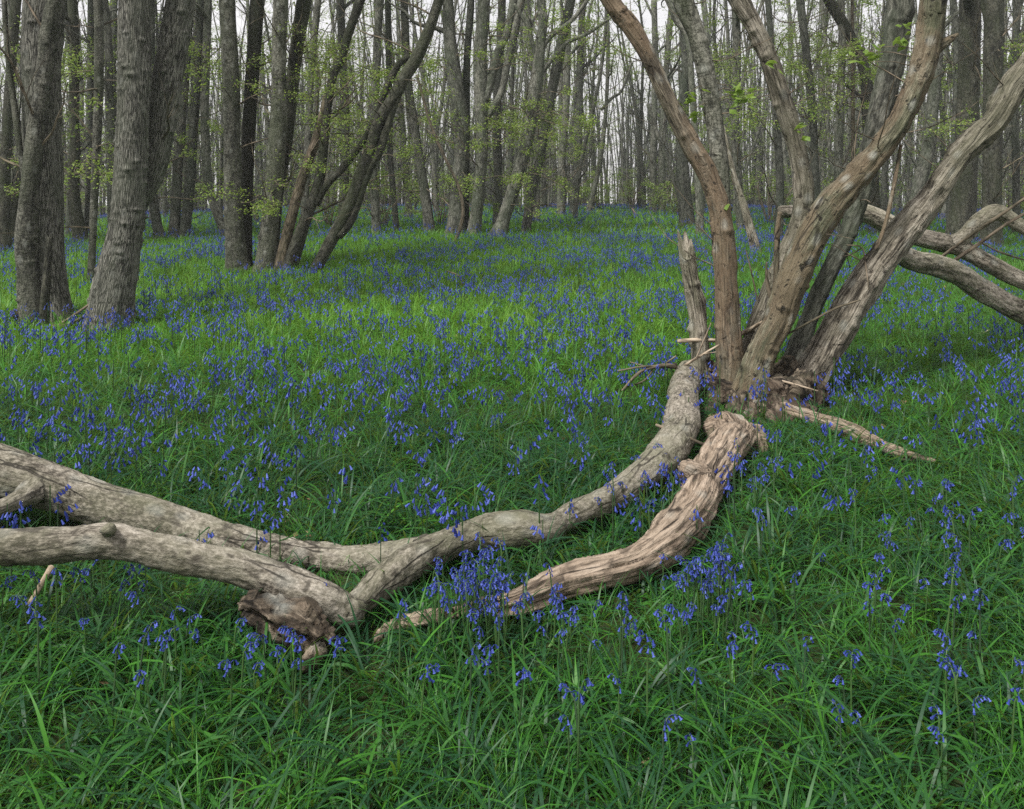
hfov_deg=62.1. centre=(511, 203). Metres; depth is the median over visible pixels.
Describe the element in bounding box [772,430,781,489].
bluebell
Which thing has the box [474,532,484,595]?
bluebell
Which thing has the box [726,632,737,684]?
bluebell
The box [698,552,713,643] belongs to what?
bluebell
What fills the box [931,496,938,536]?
bluebell
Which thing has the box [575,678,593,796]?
bluebell
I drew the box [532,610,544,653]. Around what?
bluebell
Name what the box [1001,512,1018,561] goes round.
bluebell
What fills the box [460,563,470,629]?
bluebell
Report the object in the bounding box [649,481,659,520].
bluebell
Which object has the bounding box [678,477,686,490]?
bluebell
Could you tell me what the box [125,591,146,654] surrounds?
bluebell
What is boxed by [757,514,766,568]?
bluebell
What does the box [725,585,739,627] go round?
bluebell
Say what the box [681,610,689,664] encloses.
bluebell
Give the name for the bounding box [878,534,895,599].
bluebell
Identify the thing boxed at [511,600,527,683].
bluebell
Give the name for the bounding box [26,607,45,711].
bluebell
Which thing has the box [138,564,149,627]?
bluebell
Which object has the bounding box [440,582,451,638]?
bluebell
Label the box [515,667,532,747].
bluebell
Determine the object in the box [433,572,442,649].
bluebell
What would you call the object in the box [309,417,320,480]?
bluebell
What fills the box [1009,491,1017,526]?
bluebell
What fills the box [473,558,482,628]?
bluebell
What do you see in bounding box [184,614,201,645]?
bluebell
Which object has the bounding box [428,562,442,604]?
bluebell
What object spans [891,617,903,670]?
bluebell
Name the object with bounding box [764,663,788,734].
bluebell
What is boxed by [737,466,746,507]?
bluebell
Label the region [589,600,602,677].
bluebell
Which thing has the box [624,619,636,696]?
bluebell
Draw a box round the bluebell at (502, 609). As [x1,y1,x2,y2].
[496,598,505,651]
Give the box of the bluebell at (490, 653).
[482,644,498,705]
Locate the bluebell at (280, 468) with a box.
[274,460,282,501]
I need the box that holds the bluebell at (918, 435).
[916,434,930,476]
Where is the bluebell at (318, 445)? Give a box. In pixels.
[311,424,325,480]
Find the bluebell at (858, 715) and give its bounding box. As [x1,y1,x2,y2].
[849,710,862,743]
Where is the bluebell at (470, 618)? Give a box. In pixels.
[466,611,478,669]
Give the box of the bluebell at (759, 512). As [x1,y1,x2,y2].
[752,507,769,550]
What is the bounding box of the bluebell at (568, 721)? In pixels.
[558,715,572,806]
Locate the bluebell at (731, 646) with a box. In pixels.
[726,643,737,706]
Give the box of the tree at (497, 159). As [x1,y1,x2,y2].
[462,0,563,225]
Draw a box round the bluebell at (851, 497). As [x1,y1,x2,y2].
[848,488,857,546]
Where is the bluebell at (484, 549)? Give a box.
[480,548,493,590]
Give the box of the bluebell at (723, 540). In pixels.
[721,533,731,554]
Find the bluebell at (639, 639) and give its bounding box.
[635,630,654,740]
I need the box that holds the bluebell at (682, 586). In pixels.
[670,571,686,629]
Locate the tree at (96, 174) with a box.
[0,0,176,284]
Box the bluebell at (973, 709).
[972,695,990,760]
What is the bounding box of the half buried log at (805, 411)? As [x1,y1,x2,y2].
[779,402,935,462]
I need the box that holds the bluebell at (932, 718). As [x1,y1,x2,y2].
[929,703,942,756]
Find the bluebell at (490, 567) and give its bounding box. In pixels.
[484,565,494,592]
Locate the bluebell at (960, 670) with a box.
[951,665,967,725]
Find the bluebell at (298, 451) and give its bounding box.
[295,449,299,496]
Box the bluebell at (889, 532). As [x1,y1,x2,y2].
[884,531,890,553]
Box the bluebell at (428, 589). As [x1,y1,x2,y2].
[422,586,435,632]
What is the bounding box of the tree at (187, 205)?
[178,0,246,239]
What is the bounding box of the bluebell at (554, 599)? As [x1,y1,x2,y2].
[548,596,563,663]
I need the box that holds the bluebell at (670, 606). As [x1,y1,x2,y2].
[664,604,687,670]
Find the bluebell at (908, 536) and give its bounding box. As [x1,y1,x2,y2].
[906,517,914,568]
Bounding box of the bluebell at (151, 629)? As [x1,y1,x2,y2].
[129,621,159,725]
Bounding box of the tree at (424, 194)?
[362,0,469,234]
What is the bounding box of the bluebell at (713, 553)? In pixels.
[707,548,717,587]
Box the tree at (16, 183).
[0,0,93,244]
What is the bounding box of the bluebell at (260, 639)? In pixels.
[246,632,267,694]
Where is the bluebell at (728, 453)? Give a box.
[727,451,736,498]
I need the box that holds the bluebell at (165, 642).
[155,635,170,712]
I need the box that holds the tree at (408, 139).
[381,0,472,215]
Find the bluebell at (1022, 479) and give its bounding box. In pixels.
[1012,475,1023,540]
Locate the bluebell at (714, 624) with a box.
[708,603,724,654]
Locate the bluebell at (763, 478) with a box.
[756,477,766,500]
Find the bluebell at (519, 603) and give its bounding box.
[518,593,528,645]
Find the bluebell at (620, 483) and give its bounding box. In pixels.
[617,481,626,510]
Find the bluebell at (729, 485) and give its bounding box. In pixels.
[723,465,731,518]
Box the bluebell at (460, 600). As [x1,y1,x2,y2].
[459,580,464,620]
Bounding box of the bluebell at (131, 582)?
[129,562,134,611]
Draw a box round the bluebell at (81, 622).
[79,617,89,650]
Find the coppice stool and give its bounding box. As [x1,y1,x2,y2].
[582,0,1023,425]
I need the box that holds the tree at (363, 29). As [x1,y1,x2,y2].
[319,0,399,187]
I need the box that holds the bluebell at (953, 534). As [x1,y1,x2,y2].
[948,533,964,615]
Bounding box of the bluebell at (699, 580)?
[698,579,709,638]
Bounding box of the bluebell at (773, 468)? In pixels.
[766,456,776,517]
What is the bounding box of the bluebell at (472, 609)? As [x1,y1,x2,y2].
[465,608,478,659]
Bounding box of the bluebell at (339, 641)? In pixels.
[328,635,346,705]
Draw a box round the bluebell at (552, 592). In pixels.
[549,590,562,643]
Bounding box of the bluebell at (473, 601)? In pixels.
[463,584,477,641]
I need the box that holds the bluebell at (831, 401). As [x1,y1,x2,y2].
[829,400,834,434]
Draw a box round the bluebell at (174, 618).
[170,606,184,687]
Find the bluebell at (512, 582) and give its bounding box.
[503,571,514,637]
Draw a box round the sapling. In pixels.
[778,0,886,160]
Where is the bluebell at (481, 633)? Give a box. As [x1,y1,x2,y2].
[473,626,483,657]
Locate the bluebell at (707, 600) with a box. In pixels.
[700,579,712,636]
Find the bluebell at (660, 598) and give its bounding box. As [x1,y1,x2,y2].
[660,575,668,640]
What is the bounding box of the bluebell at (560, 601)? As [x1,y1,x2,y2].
[552,596,565,660]
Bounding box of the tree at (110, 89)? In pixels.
[62,0,186,223]
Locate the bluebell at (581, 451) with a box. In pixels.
[579,441,585,482]
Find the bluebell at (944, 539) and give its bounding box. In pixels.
[941,532,953,597]
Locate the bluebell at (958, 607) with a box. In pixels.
[948,593,967,680]
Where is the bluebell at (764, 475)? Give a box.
[760,474,769,506]
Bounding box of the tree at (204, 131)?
[168,0,270,237]
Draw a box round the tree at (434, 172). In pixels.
[395,0,453,210]
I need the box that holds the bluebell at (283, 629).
[278,626,293,692]
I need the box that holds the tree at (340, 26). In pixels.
[303,0,430,221]
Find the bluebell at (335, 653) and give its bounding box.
[330,646,345,708]
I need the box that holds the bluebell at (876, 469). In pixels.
[871,466,878,502]
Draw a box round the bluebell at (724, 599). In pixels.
[716,594,727,647]
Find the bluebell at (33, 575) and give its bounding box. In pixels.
[21,569,41,636]
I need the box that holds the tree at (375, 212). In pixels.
[320,0,435,235]
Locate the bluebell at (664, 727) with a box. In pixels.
[662,714,682,799]
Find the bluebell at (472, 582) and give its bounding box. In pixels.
[462,578,483,652]
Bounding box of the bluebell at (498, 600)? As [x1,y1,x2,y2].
[491,591,500,630]
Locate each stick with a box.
[26,565,54,606]
[50,315,83,327]
[52,304,87,328]
[618,355,677,390]
[655,424,703,444]
[677,321,761,342]
[684,323,719,365]
[745,250,756,299]
[782,380,817,391]
[788,299,859,334]
[842,245,869,289]
[874,144,902,250]
[942,198,1023,255]
[954,213,1023,260]
[982,243,1023,260]
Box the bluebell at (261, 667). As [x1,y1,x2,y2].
[252,660,264,713]
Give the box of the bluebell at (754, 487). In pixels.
[749,476,757,506]
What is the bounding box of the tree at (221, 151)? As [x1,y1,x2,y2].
[190,0,270,214]
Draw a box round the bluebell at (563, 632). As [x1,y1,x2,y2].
[555,628,566,672]
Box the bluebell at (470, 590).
[460,579,471,656]
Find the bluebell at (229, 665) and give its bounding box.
[218,659,238,724]
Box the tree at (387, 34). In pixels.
[329,0,444,231]
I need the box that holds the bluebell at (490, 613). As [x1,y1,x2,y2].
[482,596,492,644]
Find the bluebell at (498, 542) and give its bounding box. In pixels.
[491,537,505,593]
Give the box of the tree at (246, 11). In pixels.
[212,0,350,222]
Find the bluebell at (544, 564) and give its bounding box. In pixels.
[543,563,556,629]
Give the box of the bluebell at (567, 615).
[557,612,568,677]
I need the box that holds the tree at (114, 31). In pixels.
[80,0,170,196]
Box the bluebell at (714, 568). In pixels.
[712,554,725,631]
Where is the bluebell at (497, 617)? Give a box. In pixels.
[486,606,503,705]
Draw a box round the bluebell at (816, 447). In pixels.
[809,439,818,465]
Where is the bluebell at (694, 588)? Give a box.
[691,566,700,629]
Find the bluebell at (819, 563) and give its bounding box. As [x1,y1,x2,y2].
[816,553,825,592]
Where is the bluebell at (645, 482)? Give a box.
[639,480,646,515]
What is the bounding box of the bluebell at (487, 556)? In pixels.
[478,550,492,595]
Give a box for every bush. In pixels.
[64,173,106,225]
[288,168,369,225]
[349,162,432,226]
[398,180,487,224]
[580,168,638,208]
[599,169,657,211]
[644,178,694,213]
[732,164,793,224]
[977,185,1023,218]
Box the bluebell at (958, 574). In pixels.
[942,564,960,650]
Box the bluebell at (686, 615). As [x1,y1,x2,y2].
[682,612,692,658]
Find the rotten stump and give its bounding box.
[237,589,335,674]
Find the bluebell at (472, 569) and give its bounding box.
[465,567,479,629]
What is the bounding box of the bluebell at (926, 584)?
[919,577,929,631]
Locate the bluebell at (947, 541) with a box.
[939,520,949,576]
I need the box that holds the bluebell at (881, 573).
[871,567,890,639]
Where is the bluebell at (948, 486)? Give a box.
[941,482,954,527]
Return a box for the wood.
[0,0,1023,216]
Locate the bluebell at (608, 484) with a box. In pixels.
[604,483,614,526]
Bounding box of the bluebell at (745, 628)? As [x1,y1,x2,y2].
[740,621,757,702]
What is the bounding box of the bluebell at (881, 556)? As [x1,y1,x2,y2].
[874,553,884,580]
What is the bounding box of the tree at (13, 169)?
[0,0,114,188]
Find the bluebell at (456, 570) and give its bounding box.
[449,567,460,634]
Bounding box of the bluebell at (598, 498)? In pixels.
[594,497,602,533]
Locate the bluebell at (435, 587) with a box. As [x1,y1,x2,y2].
[430,582,443,654]
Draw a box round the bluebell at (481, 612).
[478,607,487,641]
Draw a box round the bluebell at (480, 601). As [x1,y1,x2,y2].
[474,599,490,659]
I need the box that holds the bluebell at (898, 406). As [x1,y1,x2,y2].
[891,403,900,438]
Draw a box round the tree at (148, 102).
[80,0,195,335]
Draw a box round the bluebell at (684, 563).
[675,555,691,606]
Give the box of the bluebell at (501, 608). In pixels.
[500,582,509,648]
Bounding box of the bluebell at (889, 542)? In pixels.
[888,540,898,577]
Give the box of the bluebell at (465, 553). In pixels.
[459,550,476,586]
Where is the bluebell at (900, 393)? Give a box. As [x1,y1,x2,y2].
[897,386,905,412]
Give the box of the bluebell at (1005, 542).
[995,539,1014,576]
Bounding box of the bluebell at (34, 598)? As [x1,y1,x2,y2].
[28,595,42,648]
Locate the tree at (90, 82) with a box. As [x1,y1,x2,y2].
[61,0,117,231]
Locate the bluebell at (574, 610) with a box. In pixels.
[564,605,577,669]
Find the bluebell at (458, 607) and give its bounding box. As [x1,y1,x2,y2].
[451,579,460,629]
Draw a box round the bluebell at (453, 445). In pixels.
[449,437,463,467]
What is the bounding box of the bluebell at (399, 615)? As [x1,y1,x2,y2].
[396,598,407,699]
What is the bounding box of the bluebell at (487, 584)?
[481,579,494,627]
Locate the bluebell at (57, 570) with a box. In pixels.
[51,568,62,659]
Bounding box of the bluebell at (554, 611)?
[550,609,566,666]
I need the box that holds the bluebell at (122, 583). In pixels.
[119,579,129,627]
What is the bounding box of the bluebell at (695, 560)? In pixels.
[691,556,700,579]
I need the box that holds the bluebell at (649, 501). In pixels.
[645,498,656,528]
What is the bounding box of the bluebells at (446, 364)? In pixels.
[0,202,1023,583]
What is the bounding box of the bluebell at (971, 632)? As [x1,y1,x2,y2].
[967,630,977,681]
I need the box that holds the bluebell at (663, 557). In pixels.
[659,554,667,594]
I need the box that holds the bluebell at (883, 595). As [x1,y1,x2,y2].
[878,593,891,645]
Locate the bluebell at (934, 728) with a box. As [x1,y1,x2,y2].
[928,725,944,792]
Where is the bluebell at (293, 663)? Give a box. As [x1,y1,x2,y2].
[291,658,302,729]
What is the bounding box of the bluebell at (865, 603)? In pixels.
[863,601,872,657]
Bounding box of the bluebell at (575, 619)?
[569,614,578,656]
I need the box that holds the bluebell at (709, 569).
[706,567,714,620]
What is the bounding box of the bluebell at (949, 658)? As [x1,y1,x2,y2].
[937,646,953,735]
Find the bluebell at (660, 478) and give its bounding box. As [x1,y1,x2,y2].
[656,470,664,492]
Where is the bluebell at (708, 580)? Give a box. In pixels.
[700,579,717,624]
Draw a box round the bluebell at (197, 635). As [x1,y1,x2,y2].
[189,629,210,690]
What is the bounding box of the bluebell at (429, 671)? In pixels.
[417,663,439,750]
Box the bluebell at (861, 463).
[858,445,870,492]
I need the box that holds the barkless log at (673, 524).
[374,411,769,642]
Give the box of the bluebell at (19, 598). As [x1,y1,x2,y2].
[9,595,31,650]
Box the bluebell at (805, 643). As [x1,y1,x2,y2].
[800,636,815,698]
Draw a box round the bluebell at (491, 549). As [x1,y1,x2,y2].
[485,545,493,591]
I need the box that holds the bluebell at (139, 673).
[133,670,151,724]
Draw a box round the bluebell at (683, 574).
[679,571,690,630]
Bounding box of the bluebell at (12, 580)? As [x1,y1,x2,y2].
[10,566,13,607]
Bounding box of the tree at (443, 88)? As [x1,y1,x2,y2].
[405,0,493,197]
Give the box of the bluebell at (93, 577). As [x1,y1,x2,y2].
[92,560,95,596]
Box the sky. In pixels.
[0,0,1023,205]
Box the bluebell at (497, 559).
[493,556,505,633]
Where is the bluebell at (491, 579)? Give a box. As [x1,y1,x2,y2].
[488,572,505,636]
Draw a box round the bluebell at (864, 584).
[862,582,879,645]
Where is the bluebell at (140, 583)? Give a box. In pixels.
[138,580,147,595]
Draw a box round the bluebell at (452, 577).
[451,574,465,634]
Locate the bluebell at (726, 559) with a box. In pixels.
[715,553,731,638]
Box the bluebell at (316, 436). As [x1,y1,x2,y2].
[312,430,324,481]
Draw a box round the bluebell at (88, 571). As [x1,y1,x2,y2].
[81,568,91,588]
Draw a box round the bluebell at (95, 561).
[92,560,104,615]
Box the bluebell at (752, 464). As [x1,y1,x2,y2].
[750,451,757,492]
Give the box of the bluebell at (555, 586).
[549,583,562,643]
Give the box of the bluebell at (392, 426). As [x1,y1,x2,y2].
[384,425,393,473]
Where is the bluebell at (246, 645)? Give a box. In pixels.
[238,641,258,714]
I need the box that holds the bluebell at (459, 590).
[452,585,465,651]
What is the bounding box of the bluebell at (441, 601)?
[440,598,450,626]
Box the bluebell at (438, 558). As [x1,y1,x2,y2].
[433,556,443,589]
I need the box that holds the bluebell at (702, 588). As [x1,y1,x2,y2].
[700,581,709,654]
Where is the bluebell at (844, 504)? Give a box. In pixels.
[840,502,848,536]
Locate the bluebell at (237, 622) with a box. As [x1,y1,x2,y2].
[230,617,247,676]
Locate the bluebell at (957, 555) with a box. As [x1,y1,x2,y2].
[949,552,961,609]
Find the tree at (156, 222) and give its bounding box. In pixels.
[79,0,240,240]
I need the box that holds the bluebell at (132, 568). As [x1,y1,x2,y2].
[123,564,140,635]
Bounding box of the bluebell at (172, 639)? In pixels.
[157,626,178,713]
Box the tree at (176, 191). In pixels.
[155,5,222,239]
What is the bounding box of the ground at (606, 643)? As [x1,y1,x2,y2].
[0,205,1023,808]
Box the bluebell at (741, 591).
[734,579,751,650]
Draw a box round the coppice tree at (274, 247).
[185,0,466,273]
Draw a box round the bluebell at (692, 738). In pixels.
[684,732,695,774]
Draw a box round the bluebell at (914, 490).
[909,480,922,539]
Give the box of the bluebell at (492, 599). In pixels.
[485,595,497,656]
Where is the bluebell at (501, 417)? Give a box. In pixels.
[496,413,505,455]
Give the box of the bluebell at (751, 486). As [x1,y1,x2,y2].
[747,483,756,507]
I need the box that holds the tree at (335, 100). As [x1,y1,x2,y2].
[293,0,383,212]
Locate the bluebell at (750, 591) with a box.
[741,583,754,647]
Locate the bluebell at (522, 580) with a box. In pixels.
[520,573,529,602]
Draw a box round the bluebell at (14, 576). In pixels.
[0,575,16,616]
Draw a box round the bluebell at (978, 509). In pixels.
[968,507,981,575]
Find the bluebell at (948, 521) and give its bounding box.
[942,510,959,576]
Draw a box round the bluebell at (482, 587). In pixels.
[476,581,486,631]
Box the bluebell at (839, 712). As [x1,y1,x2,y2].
[828,699,843,775]
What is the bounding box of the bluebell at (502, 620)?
[494,618,503,659]
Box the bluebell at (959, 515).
[956,514,964,543]
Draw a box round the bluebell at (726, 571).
[717,563,737,645]
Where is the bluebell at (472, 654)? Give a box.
[465,641,480,739]
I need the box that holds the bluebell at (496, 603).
[488,601,501,671]
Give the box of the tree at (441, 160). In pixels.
[410,0,489,206]
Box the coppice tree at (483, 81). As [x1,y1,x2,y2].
[370,0,560,235]
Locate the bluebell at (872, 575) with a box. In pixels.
[868,572,878,621]
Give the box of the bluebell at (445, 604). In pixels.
[436,599,456,658]
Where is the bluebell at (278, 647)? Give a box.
[269,645,285,710]
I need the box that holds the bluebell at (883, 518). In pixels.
[878,513,889,560]
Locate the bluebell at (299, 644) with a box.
[285,634,305,736]
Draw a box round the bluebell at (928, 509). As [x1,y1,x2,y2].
[925,507,933,528]
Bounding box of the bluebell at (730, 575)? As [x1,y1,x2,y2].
[715,551,740,618]
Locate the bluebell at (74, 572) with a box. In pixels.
[70,567,85,626]
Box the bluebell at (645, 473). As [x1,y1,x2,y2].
[641,470,651,506]
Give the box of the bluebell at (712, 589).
[711,584,720,642]
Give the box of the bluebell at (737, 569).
[722,562,744,655]
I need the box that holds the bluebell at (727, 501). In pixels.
[723,486,731,530]
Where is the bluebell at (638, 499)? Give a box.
[634,497,643,538]
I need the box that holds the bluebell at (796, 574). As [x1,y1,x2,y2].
[790,570,800,631]
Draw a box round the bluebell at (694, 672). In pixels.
[687,667,701,734]
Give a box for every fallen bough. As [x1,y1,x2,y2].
[777,204,1023,289]
[899,248,1023,324]
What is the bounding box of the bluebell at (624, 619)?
[618,613,631,678]
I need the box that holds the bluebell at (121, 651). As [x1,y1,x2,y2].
[111,643,126,720]
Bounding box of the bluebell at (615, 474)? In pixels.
[607,462,616,517]
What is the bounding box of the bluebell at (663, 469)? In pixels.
[659,467,666,507]
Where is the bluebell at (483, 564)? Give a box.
[478,555,488,631]
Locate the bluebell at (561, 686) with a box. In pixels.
[558,683,583,777]
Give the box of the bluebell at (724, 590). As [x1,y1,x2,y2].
[716,569,730,629]
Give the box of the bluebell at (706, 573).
[705,571,715,595]
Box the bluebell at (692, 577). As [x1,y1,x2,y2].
[686,568,699,625]
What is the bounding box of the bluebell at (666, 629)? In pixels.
[653,609,672,709]
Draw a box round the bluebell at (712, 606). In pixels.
[710,604,719,655]
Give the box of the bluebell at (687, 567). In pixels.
[684,561,701,634]
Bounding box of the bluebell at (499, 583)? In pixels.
[486,576,503,640]
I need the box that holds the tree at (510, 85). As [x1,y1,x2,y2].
[493,2,531,186]
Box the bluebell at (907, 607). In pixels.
[900,604,911,654]
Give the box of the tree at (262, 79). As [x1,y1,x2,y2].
[221,6,317,177]
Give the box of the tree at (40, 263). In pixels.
[0,0,86,329]
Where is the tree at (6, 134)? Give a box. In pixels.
[0,0,93,251]
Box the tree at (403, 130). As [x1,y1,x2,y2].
[351,6,451,217]
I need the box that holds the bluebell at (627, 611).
[619,604,628,653]
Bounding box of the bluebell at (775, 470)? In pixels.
[772,456,782,498]
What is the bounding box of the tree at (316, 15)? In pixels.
[245,0,369,235]
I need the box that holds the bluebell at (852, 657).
[843,649,862,732]
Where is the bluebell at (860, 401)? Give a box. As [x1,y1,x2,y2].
[854,387,860,425]
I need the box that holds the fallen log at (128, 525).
[0,359,703,626]
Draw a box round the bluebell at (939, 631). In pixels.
[933,628,950,696]
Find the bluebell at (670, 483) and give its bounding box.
[665,481,671,504]
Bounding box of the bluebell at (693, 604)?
[686,602,699,649]
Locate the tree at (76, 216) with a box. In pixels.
[0,0,113,241]
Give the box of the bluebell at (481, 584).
[471,581,482,641]
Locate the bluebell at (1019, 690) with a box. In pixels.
[1006,687,1023,779]
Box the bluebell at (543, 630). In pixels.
[537,626,545,661]
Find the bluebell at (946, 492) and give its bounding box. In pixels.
[941,478,950,520]
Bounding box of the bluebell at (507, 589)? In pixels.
[495,581,509,663]
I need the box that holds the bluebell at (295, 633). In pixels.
[286,628,297,708]
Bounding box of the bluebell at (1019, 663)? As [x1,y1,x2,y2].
[1013,658,1023,701]
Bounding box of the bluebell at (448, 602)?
[433,580,460,686]
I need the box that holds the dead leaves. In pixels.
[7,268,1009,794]
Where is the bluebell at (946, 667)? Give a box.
[937,657,963,755]
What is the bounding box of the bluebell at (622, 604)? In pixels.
[616,591,628,688]
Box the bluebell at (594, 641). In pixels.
[585,639,601,683]
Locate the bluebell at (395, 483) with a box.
[387,478,402,529]
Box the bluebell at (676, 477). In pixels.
[671,470,682,501]
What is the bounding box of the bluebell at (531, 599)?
[524,592,536,633]
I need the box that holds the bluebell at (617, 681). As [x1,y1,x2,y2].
[607,673,620,754]
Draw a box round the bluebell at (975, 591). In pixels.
[971,588,988,685]
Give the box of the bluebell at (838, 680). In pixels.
[832,675,847,723]
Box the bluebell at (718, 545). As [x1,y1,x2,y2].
[714,541,725,618]
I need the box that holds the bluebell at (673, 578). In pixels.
[671,576,684,619]
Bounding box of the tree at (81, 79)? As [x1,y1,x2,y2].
[62,0,116,236]
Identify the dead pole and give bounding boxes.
[416,75,464,240]
[646,103,676,196]
[724,127,761,252]
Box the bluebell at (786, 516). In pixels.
[783,506,796,539]
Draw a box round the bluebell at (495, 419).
[490,415,496,462]
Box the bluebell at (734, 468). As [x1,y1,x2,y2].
[731,453,740,499]
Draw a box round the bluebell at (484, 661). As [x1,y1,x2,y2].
[479,657,492,725]
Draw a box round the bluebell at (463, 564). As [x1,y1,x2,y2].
[461,550,468,600]
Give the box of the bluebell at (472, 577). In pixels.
[467,567,481,632]

